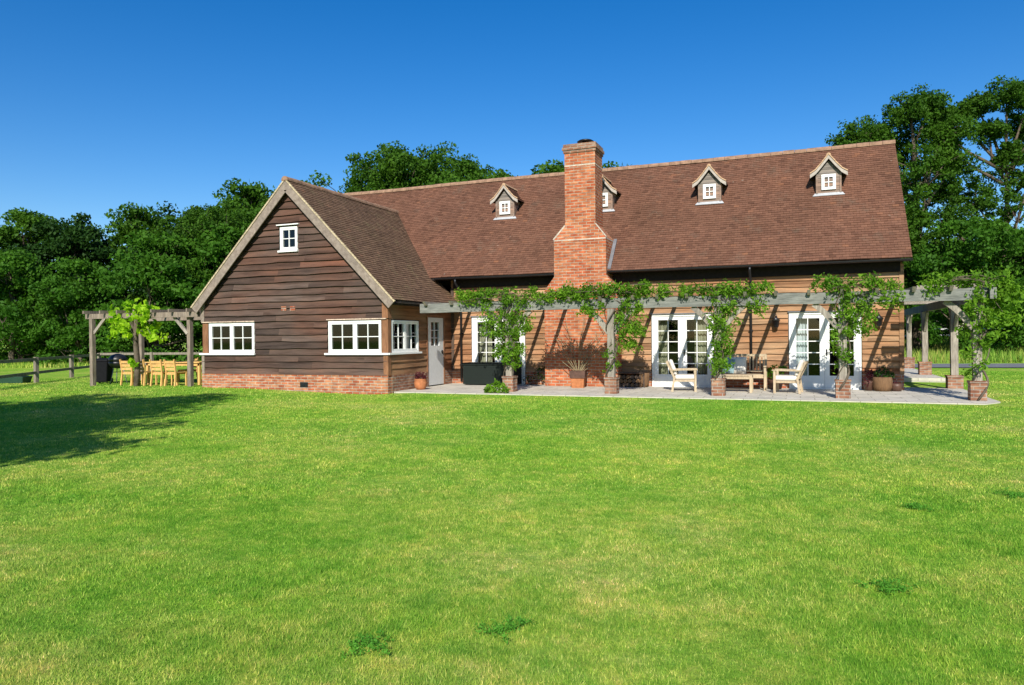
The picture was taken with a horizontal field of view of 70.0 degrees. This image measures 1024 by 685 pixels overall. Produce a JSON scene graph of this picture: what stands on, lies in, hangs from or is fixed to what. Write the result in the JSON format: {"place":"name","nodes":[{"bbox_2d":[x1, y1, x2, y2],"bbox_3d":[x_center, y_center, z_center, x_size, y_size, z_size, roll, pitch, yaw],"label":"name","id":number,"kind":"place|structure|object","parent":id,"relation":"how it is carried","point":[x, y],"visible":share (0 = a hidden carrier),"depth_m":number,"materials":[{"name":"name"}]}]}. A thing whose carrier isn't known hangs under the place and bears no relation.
{"place":"outdoors","nodes":[
{"label":"outdoors","id":0,"kind":"place"},
{"bbox_2d":[0,360,201,367],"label":"rough grass","id":1,"kind":"structure","parent":0,"point":[30,365],"depth_m":41.62,"materials":[{"name":"green plant"}]},
{"bbox_2d":[0,334,1023,684],"bbox_3d":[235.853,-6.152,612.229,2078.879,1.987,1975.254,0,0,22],"label":"lawn","id":2,"kind":"structure","parent":0,"point":[468,430],"depth_m":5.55,"materials":[{"name":"green plant"}]},
{"bbox_2d":[0,375,32,383],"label":"pond","id":3,"kind":"structure","parent":2,"relation":"on","point":[23,379],"depth_m":25.77,"materials":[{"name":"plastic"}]},
{"bbox_2d":[0,207,58,362],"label":"broadleaf tree","id":4,"kind":"object","parent":2,"relation":"on","point":[24,221],"visible":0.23,"depth_m":50.18,"materials":[{"name":"green plant"}]},
{"bbox_2d":[0,248,86,364],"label":"broadleaf tree","id":5,"kind":"object","parent":2,"relation":"on","point":[14,285],"visible":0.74,"depth_m":43.70,"materials":[{"name":"green plant"}]},
{"bbox_2d":[16,256,128,364],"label":"broadleaf tree","id":6,"kind":"object","parent":2,"relation":"on","point":[51,292],"visible":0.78,"depth_m":42.71,"materials":[{"name":"green plant"}]},
{"bbox_2d":[0,211,146,354],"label":"broadleaf tree","id":7,"kind":"object","parent":2,"relation":"on","point":[80,239],"visible":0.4,"depth_m":49.01,"materials":[{"name":"green plant"}]},
{"bbox_2d":[0,348,180,382],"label":"field fence","id":8,"kind":"object","parent":2,"relation":"on","point":[36,372],"visible":0.43,"depth_m":27.04,"materials":[{"name":"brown wood"}]},
{"bbox_2d":[0,334,201,361],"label":"undergrowth","id":9,"kind":"object","parent":2,"relation":"on","point":[179,344],"visible":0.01,"depth_m":53.22,"materials":[{"name":"green plant"}]},
{"bbox_2d":[96,358,113,382],"bbox_3d":[-14.101,0.979,25.193,0.540,0.867,0.610,-1,0,-7],"label":"wheeled bin","id":10,"kind":"object","parent":2,"relation":"on","point":[104,369],"visible":0.73,"depth_m":24.96,"materials":[{"name":"black plastic"}]},
{"bbox_2d":[108,352,127,383],"bbox_3d":[-13.620,0.874,25.081,0.855,1.083,0.618,0,0,22],"label":"kettle barbecue","id":11,"kind":"object","parent":2,"relation":"on","point":[113,362],"visible":0.82,"depth_m":24.84,"materials":[{"name":"black metal"}]},
{"bbox_2d":[85,202,168,352],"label":"broadleaf tree","id":12,"kind":"object","parent":2,"relation":"on","point":[136,218],"visible":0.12,"depth_m":53.14,"materials":[{"name":"green plant"}]},
{"bbox_2d":[119,359,142,385],"bbox_3d":[-12.517,0.978,24.050,0.474,0.868,0.544,0,0,18],"label":"dining chair","id":13,"kind":"object","parent":2,"relation":"on","point":[131,371],"visible":0.78,"depth_m":23.87,"materials":[{"name":"yellow wood"}]},
{"bbox_2d":[82,308,200,386],"bbox_3d":[-11.950,0.186,24.904,5.700,2.480,3.700,0,0,22],"label":"pergola","id":14,"kind":"object","parent":2,"relation":"on","point":[189,315],"visible":0.61,"depth_m":23.49,"materials":[{"name":"grey wood"}]},
{"bbox_2d":[106,298,168,386],"bbox_3d":[-12.071,0.046,23.484,1.633,2.933,2.053,-1,1,-40],"label":"climbing vine","id":15,"kind":"object","parent":14,"relation":"attached to","point":[137,323],"visible":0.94,"depth_m":23.36,"materials":[{"name":"green plant"}]},
{"bbox_2d":[68,228,216,361],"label":"broadleaf tree","id":16,"kind":"object","parent":2,"relation":"on","point":[150,268],"visible":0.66,"depth_m":42.55,"materials":[{"name":"green plant"}]},
{"bbox_2d":[133,359,157,385],"bbox_3d":[-11.988,0.974,23.928,0.474,0.868,0.544,0,0,27],"label":"dining chair","id":17,"kind":"object","parent":2,"relation":"on","point":[144,369],"visible":0.67,"depth_m":23.70,"materials":[{"name":"yellow wood"}]},
{"bbox_2d":[100,352,202,370],"bbox_3d":[-12.213,0.922,32.177,13.359,1.050,0.142,0,0,10],"label":"back fence","id":18,"kind":"object","parent":2,"relation":"on","point":[151,354],"visible":0.12,"depth_m":32.77,"materials":[{"name":"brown wood"}]},
{"bbox_2d":[118,201,203,358],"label":"broadleaf tree","id":19,"kind":"object","parent":2,"relation":"on","point":[158,213],"visible":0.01,"depth_m":52.13,"materials":[{"name":"green plant"}]},
{"bbox_2d":[149,359,172,385],"bbox_3d":[-11.330,0.969,23.626,0.474,0.868,0.544,0,0,20],"label":"dining chair","id":20,"kind":"object","parent":2,"relation":"on","point":[156,364],"visible":0.88,"depth_m":23.45,"materials":[{"name":"yellow wood"}]},
{"bbox_2d":[145,361,201,384],"bbox_3d":[-11.079,1.016,24.511,2.500,0.750,0.890,0,0,22],"label":"dining table","id":21,"kind":"object","parent":2,"relation":"on","point":[198,364],"visible":0.3,"depth_m":24.01,"materials":[{"name":"yellow wood"}]},
{"bbox_2d":[163,359,186,386],"bbox_3d":[-10.807,0.965,23.484,0.474,0.868,0.544,0,0,24],"label":"dining chair","id":22,"kind":"object","parent":2,"relation":"on","point":[175,373],"visible":0.99,"depth_m":23.33,"materials":[{"name":"yellow wood"}]},
{"bbox_2d":[178,357,198,381],"bbox_3d":[-11.316,0.955,25.544,0.474,0.868,0.544,0,0,22],"label":"dining chair","id":23,"kind":"object","parent":2,"relation":"on","point":[196,369],"visible":0.41,"depth_m":25.61,"materials":[{"name":"yellow wood"}]},
{"bbox_2d":[151,222,249,360],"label":"broadleaf tree","id":24,"kind":"object","parent":2,"relation":"on","point":[219,242],"visible":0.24,"depth_m":43.49,"materials":[{"name":"green plant"}]},
{"bbox_2d":[152,197,252,308],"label":"broadleaf tree","id":25,"kind":"object","parent":2,"relation":"on","point":[198,219],"visible":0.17,"depth_m":44.95,"materials":[{"name":"green plant"}]},
{"bbox_2d":[194,177,274,344],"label":"broadleaf tree","id":26,"kind":"object","parent":2,"relation":"on","point":[247,196],"visible":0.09,"depth_m":51.93,"materials":[{"name":"green plant"}]},
{"bbox_2d":[241,203,264,234],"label":"broadleaf tree","id":27,"kind":"object","parent":2,"relation":"on","point":[251,215],"visible":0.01,"depth_m":43.75,"materials":[{"name":"green plant"}]},
{"bbox_2d":[337,169,391,192],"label":"broadleaf tree","id":28,"kind":"object","parent":2,"relation":"on","point":[366,177],"visible":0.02,"depth_m":57.94,"materials":[{"name":"green plant"}]},
{"bbox_2d":[341,628,393,658],"bbox_3d":[-0.710,1.521,3.686,0.265,0.077,0.288,-1,0,3],"label":"weed clump","id":29,"kind":"object","parent":2,"relation":"on","point":[364,642],"visible":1,"depth_m":3.69,"materials":[{"name":"green plant"}]},
{"bbox_2d":[300,140,458,192],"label":"broadleaf tree","id":30,"kind":"object","parent":2,"relation":"on","point":[396,153],"visible":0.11,"depth_m":57.02,"materials":[{"name":"green plant"}]},
{"bbox_2d":[363,148,511,188],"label":"broadleaf tree","id":31,"kind":"object","parent":2,"relation":"on","point":[436,159],"visible":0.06,"depth_m":56.76,"materials":[{"name":"green plant"}]},
{"bbox_2d":[409,160,517,186],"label":"broadleaf tree","id":32,"kind":"object","parent":2,"relation":"on","point":[484,173],"visible":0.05,"depth_m":55.73,"materials":[{"name":"green plant"}]},
{"bbox_2d":[473,615,536,643],"bbox_3d":[-0.060,1.513,3.895,0.296,0.077,0.350,0,0,22],"label":"weed clump","id":33,"kind":"object","parent":2,"relation":"on","point":[510,625],"visible":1,"depth_m":3.88,"materials":[{"name":"green plant"}]},
{"bbox_2d":[530,159,564,174],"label":"broadleaf tree","id":34,"kind":"object","parent":2,"relation":"on","point":[553,168],"visible":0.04,"depth_m":59.52,"materials":[{"name":"green plant"}]},
{"bbox_2d":[190,139,912,394],"bbox_3d":[1.450,-2.319,23.883,20.168,7.640,10.916,0,0,22],"label":"farmhouse","id":35,"kind":"object","parent":2,"relation":"on","point":[308,287],"visible":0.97,"depth_m":21.70,"materials":[{"name":"brown wood"}]},
{"bbox_2d":[199,322,254,354],"bbox_3d":[-8.653,-0.110,22.285,2.120,0.975,0.190,0,0,22],"label":"window","id":36,"kind":"structure","parent":35,"relation":"in","point":[232,351],"depth_m":22.22,"materials":[{"name":"white paint"}]},
{"bbox_2d":[277,226,298,252],"bbox_3d":[-6.533,-3.020,21.417,0.700,0.745,0.190,0,0,22],"label":"window","id":37,"kind":"structure","parent":35,"relation":"in","point":[282,249],"depth_m":21.41,"materials":[{"name":"white paint"}]},
{"bbox_2d":[324,320,388,354],"bbox_3d":[-4.359,-0.135,20.593,2.110,0.965,0.190,0,0,22],"label":"window","id":38,"kind":"structure","parent":35,"relation":"in","point":[355,351],"depth_m":20.61,"materials":[{"name":"white paint"}]},
{"bbox_2d":[389,320,421,354],"bbox_3d":[-3.125,-0.151,21.052,0.190,0.965,1.870,0,0,22],"label":"window","id":39,"kind":"structure","parent":35,"relation":"in","point":[404,350],"depth_m":21.11,"materials":[{"name":"white paint"}]},
{"bbox_2d":[406,324,409,348],"bbox_3d":[-3.070,-0.188,21.697,0.084,0.900,0.350,0,0,22],"label":"curtain","id":40,"kind":"object","parent":35,"relation":"hanging from","point":[408,334],"visible":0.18,"depth_m":21.66,"materials":[{"name":"white fabric"}]},
{"bbox_2d":[426,315,444,386],"bbox_3d":[-2.417,0.247,22.869,0.170,2.200,1.180,0,0,22],"label":"kitchen door","id":41,"kind":"structure","parent":35,"relation":"in","point":[435,360],"depth_m":22.89,"materials":[{"name":"grey wood"}]},
{"bbox_2d":[479,322,491,361],"bbox_3d":[-0.843,0.275,23.700,0.450,2.000,0.084,0,0,22],"label":"curtain","id":42,"kind":"object","parent":35,"relation":"hanging from","point":[482,346],"visible":0.28,"depth_m":23.70,"materials":[{"name":"beige fabric"}]},
{"bbox_2d":[470,316,525,383],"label":"french doors","id":43,"kind":"structure","parent":35,"relation":"in","point":[475,321],"depth_m":23.49,"materials":[{"name":"white paint"}]},
{"bbox_2d":[659,320,667,373],"bbox_3d":[4.474,0.238,21.604,0.280,2.000,0.084,0,0,22],"label":"curtain","id":44,"kind":"object","parent":35,"relation":"hanging from","point":[663,336],"visible":0.55,"depth_m":21.60,"materials":[{"name":"beige fabric"}]},
{"bbox_2d":[650,312,713,386],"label":"french doors","id":45,"kind":"structure","parent":35,"relation":"in","point":[658,380],"depth_m":21.21,"materials":[{"name":"white paint"}]},
{"bbox_2d":[695,319,706,374],"bbox_3d":[5.521,0.230,21.192,0.430,2.000,0.084,0,0,22],"label":"curtain","id":46,"kind":"object","parent":35,"relation":"hanging from","point":[702,336],"visible":0.41,"depth_m":21.20,"materials":[{"name":"beige fabric"}]},
{"bbox_2d":[796,318,807,374],"bbox_3d":[8.005,0.213,20.213,0.330,2.000,0.084,0,0,22],"label":"curtain","id":47,"kind":"object","parent":35,"relation":"hanging from","point":[801,323],"visible":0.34,"depth_m":20.20,"materials":[{"name":"white fabric"}]},
{"bbox_2d":[788,311,861,389],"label":"french doors","id":48,"kind":"structure","parent":35,"relation":"in","point":[824,381],"depth_m":19.82,"materials":[{"name":"white paint"}]},
{"bbox_2d":[602,160,631,167],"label":"broadleaf tree","id":49,"kind":"object","parent":2,"relation":"on","point":[608,165],"visible":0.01,"depth_m":57.97,"materials":[{"name":"green plant"}]},
{"bbox_2d":[853,576,917,594],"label":"weed clump","id":50,"kind":"object","parent":2,"relation":"on","point":[890,587],"visible":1,"depth_m":4.42,"materials":[{"name":"green plant"}]},
{"bbox_2d":[899,501,933,512],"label":"weed clump","id":51,"kind":"object","parent":2,"relation":"on","point":[914,505],"visible":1,"depth_m":6.49,"materials":[{"name":"green plant"}]},
{"bbox_2d":[824,82,1023,352],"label":"oak tree","id":52,"kind":"object","parent":2,"relation":"on","point":[942,163],"visible":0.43,"depth_m":41.46,"materials":[{"name":"green plant"}]},
{"bbox_2d":[902,204,949,332],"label":"broadleaf tree","id":53,"kind":"object","parent":2,"relation":"on","point":[917,223],"visible":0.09,"depth_m":40.03,"materials":[{"name":"green plant"}]},
{"bbox_2d":[904,237,973,340],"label":"broadleaf tree","id":54,"kind":"object","parent":2,"relation":"on","point":[933,320],"visible":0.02,"depth_m":56.75,"materials":[{"name":"green plant"}]},
{"bbox_2d":[904,214,1023,355],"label":"broadleaf tree","id":55,"kind":"object","parent":2,"relation":"on","point":[985,234],"visible":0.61,"depth_m":37.43,"materials":[{"name":"green plant"}]},
{"bbox_2d":[915,75,1023,348],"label":"oak tree","id":56,"kind":"object","parent":2,"relation":"on","point":[978,106],"visible":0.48,"depth_m":42.38,"materials":[{"name":"green plant"}]},
{"bbox_2d":[987,215,1023,349],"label":"broadleaf tree","id":57,"kind":"object","parent":2,"relation":"on","point":[1018,266],"visible":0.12,"depth_m":38.53,"materials":[{"name":"green plant"}]},
{"bbox_2d":[987,224,1023,331],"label":"broadleaf tree","id":58,"kind":"object","parent":2,"relation":"on","point":[1022,273],"visible":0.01,"depth_m":55.86,"materials":[{"name":"green plant"}]},
{"bbox_2d":[993,487,1023,499],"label":"weed clump","id":59,"kind":"object","parent":2,"relation":"on","point":[1012,493],"visible":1,"depth_m":6.97,"materials":[{"name":"green plant"}]},
{"bbox_2d":[0,0,1023,334],"label":"sky","id":60,"kind":"structure","parent":0,"point":[105,104],"materials":[{"name":"blue"}]},
{"bbox_2d":[523,367,544,384],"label":"leafy plant","id":61,"kind":"object","parent":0,"point":[538,374],"visible":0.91,"depth_m":22.47,"materials":[{"name":"green plant"}]},
{"bbox_2d":[394,383,1000,404],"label":"terrace","id":62,"kind":"structure","parent":0,"point":[930,395],"depth_m":18.61,"materials":[{"name":"grey stone"}]},
{"bbox_2d":[414,371,426,389],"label":"potted plant","id":63,"kind":"object","parent":62,"relation":"on","point":[420,384],"visible":1,"depth_m":21.02,"materials":[{"name":"orange plant"}]},
{"bbox_2d":[462,362,521,384],"bbox_3d":[-0.621,0.964,22.953,1.780,0.670,0.700,0,0,22],"label":"storage chest","id":64,"kind":"object","parent":62,"relation":"on","point":[481,372],"visible":0.83,"depth_m":22.73,"materials":[{"name":"black plastic"}]},
{"bbox_2d":[483,378,509,392],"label":"leafy plant","id":65,"kind":"object","parent":62,"relation":"on","point":[488,389],"visible":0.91,"depth_m":19.48,"materials":[{"name":"green plant"}]},
{"bbox_2d":[538,320,631,387],"bbox_3d":[2.049,0.273,21.316,2.922,2.081,0.644,0,0,22],"label":"potted plant","id":66,"kind":"object","parent":62,"relation":"on","point":[578,377],"visible":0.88,"depth_m":21.30,"materials":[{"name":"plant"}]},
{"bbox_2d":[616,372,645,387],"bbox_3d":[3.510,1.083,21.434,0.840,0.430,0.480,0,0,22],"label":"log rack","id":67,"kind":"object","parent":62,"relation":"on","point":[634,378],"visible":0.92,"depth_m":21.24,"materials":[{"name":"brown wood"}]},
{"bbox_2d":[639,366,649,386],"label":"potted plant","id":68,"kind":"object","parent":62,"relation":"on","point":[647,375],"visible":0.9,"depth_m":21.12,"materials":[{"name":"brown ceramic"}]},
{"bbox_2d":[666,359,697,391],"bbox_3d":[4.569,0.880,19.684,0.825,0.850,0.655,0,0,13],"label":"garden armchair","id":69,"kind":"object","parent":62,"relation":"on","point":[681,377],"visible":0.99,"depth_m":19.43,"materials":[{"name":"brown wood"}]},
{"bbox_2d":[420,283,997,400],"bbox_3d":[6.814,-0.012,25.275,14.345,2.700,15.451,0,0,22],"label":"pergola","id":70,"kind":"object","parent":62,"relation":"on","point":[952,298],"visible":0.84,"depth_m":18.26,"materials":[{"name":"wood"}]},
{"bbox_2d":[454,284,583,391],"bbox_3d":[0.144,-0.122,19.829,3.937,2.962,0.831,0,0,22],"label":"climbing vine","id":71,"kind":"object","parent":70,"relation":"attached to","point":[487,295],"visible":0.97,"depth_m":19.84,"materials":[{"name":"green plant"}]},
{"bbox_2d":[556,279,655,376],"bbox_3d":[2.386,-0.169,18.939,2.750,3.023,0.844,0,0,22],"label":"climbing vine","id":72,"kind":"object","parent":70,"relation":"attached to","point":[628,291],"visible":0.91,"depth_m":18.73,"materials":[{"name":"green plant"}]},
{"bbox_2d":[651,277,775,379],"bbox_3d":[4.964,-0.129,17.945,2.983,2.907,0.830,0,0,22],"label":"climbing vine","id":73,"kind":"object","parent":70,"relation":"attached to","point":[725,289],"visible":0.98,"depth_m":17.73,"materials":[{"name":"green plant"}]},
{"bbox_2d":[809,271,905,390],"bbox_3d":[7.923,-0.174,16.755,2.080,2.955,0.811,0,0,22],"label":"climbing vine","id":74,"kind":"object","parent":70,"relation":"attached to","point":[831,282],"visible":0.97,"depth_m":16.68,"materials":[{"name":"green plant"}]},
{"bbox_2d":[916,264,1023,400],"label":"climbing vine","id":75,"kind":"object","parent":70,"relation":"attached to","point":[1006,290],"visible":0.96,"depth_m":15.84,"materials":[{"name":"green plant"}]},
{"bbox_2d":[714,374,752,392],"bbox_3d":[5.806,1.067,19.132,0.940,0.450,0.560,0,0,22],"label":"coffee table","id":76,"kind":"object","parent":62,"relation":"on","point":[739,376],"visible":0.64,"depth_m":18.86,"materials":[{"name":"brown wood"}]},
{"bbox_2d":[711,354,766,390],"bbox_3d":[6.193,0.801,19.928,1.430,0.968,0.630,0,0,22],"label":"garden bench","id":77,"kind":"object","parent":62,"relation":"on","point":[764,370],"visible":0.48,"depth_m":19.96,"materials":[{"name":"brown wood"}]},
{"bbox_2d":[723,359,734,372],"bbox_3d":[5.879,0.645,19.980,0.400,0.400,0.140,0,-20,33],"label":"cushion","id":78,"kind":"object","parent":77,"relation":"on","point":[731,370],"visible":0.32,"depth_m":19.88,"materials":[{"name":"blue fabric"}]},
{"bbox_2d":[731,357,745,373],"bbox_3d":[6.169,0.622,20.006,0.460,0.460,0.140,0,-12,22],"label":"cushion","id":79,"kind":"object","parent":77,"relation":"on","point":[740,366],"visible":0.81,"depth_m":19.93,"materials":[{"name":"grey fabric"}]},
{"bbox_2d":[767,364,787,389],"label":"potted plant","id":80,"kind":"object","parent":62,"relation":"on","point":[770,371],"visible":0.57,"depth_m":19.82,"materials":[{"name":"green plant"}]},
{"bbox_2d":[772,359,808,393],"bbox_3d":[7.123,0.862,18.681,0.825,0.850,0.655,0,0,27],"label":"garden armchair","id":81,"kind":"object","parent":62,"relation":"on","point":[797,376],"visible":1,"depth_m":18.52,"materials":[{"name":"brown wood"}]},
{"bbox_2d":[862,369,874,390],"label":"potted plant","id":82,"kind":"object","parent":62,"relation":"on","point":[868,385],"visible":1,"depth_m":19.02,"materials":[{"name":"red plant"}]},
{"bbox_2d":[872,366,894,391],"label":"potted plant","id":83,"kind":"object","parent":62,"relation":"on","point":[884,383],"visible":1,"depth_m":18.78,"materials":[{"name":"brown ceramic"}]},
{"bbox_2d":[891,380,902,391],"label":"potted plant","id":84,"kind":"object","parent":62,"relation":"on","point":[897,387],"visible":0.95,"depth_m":18.72,"materials":[{"name":"red plant"}]},
{"bbox_2d":[904,368,945,381],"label":"side path","id":85,"kind":"structure","parent":0,"point":[911,375],"depth_m":22.86,"materials":[{"name":"beige stone"}]},
{"bbox_2d":[904,339,1023,362],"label":"meadow grass","id":86,"kind":"structure","parent":0,"point":[1009,355],"depth_m":36.95,"materials":[{"name":"green plant"}]},
{"bbox_2d":[915,363,1023,366],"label":"driveway","id":87,"kind":"structure","parent":0,"point":[990,365],"depth_m":33.11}
]}

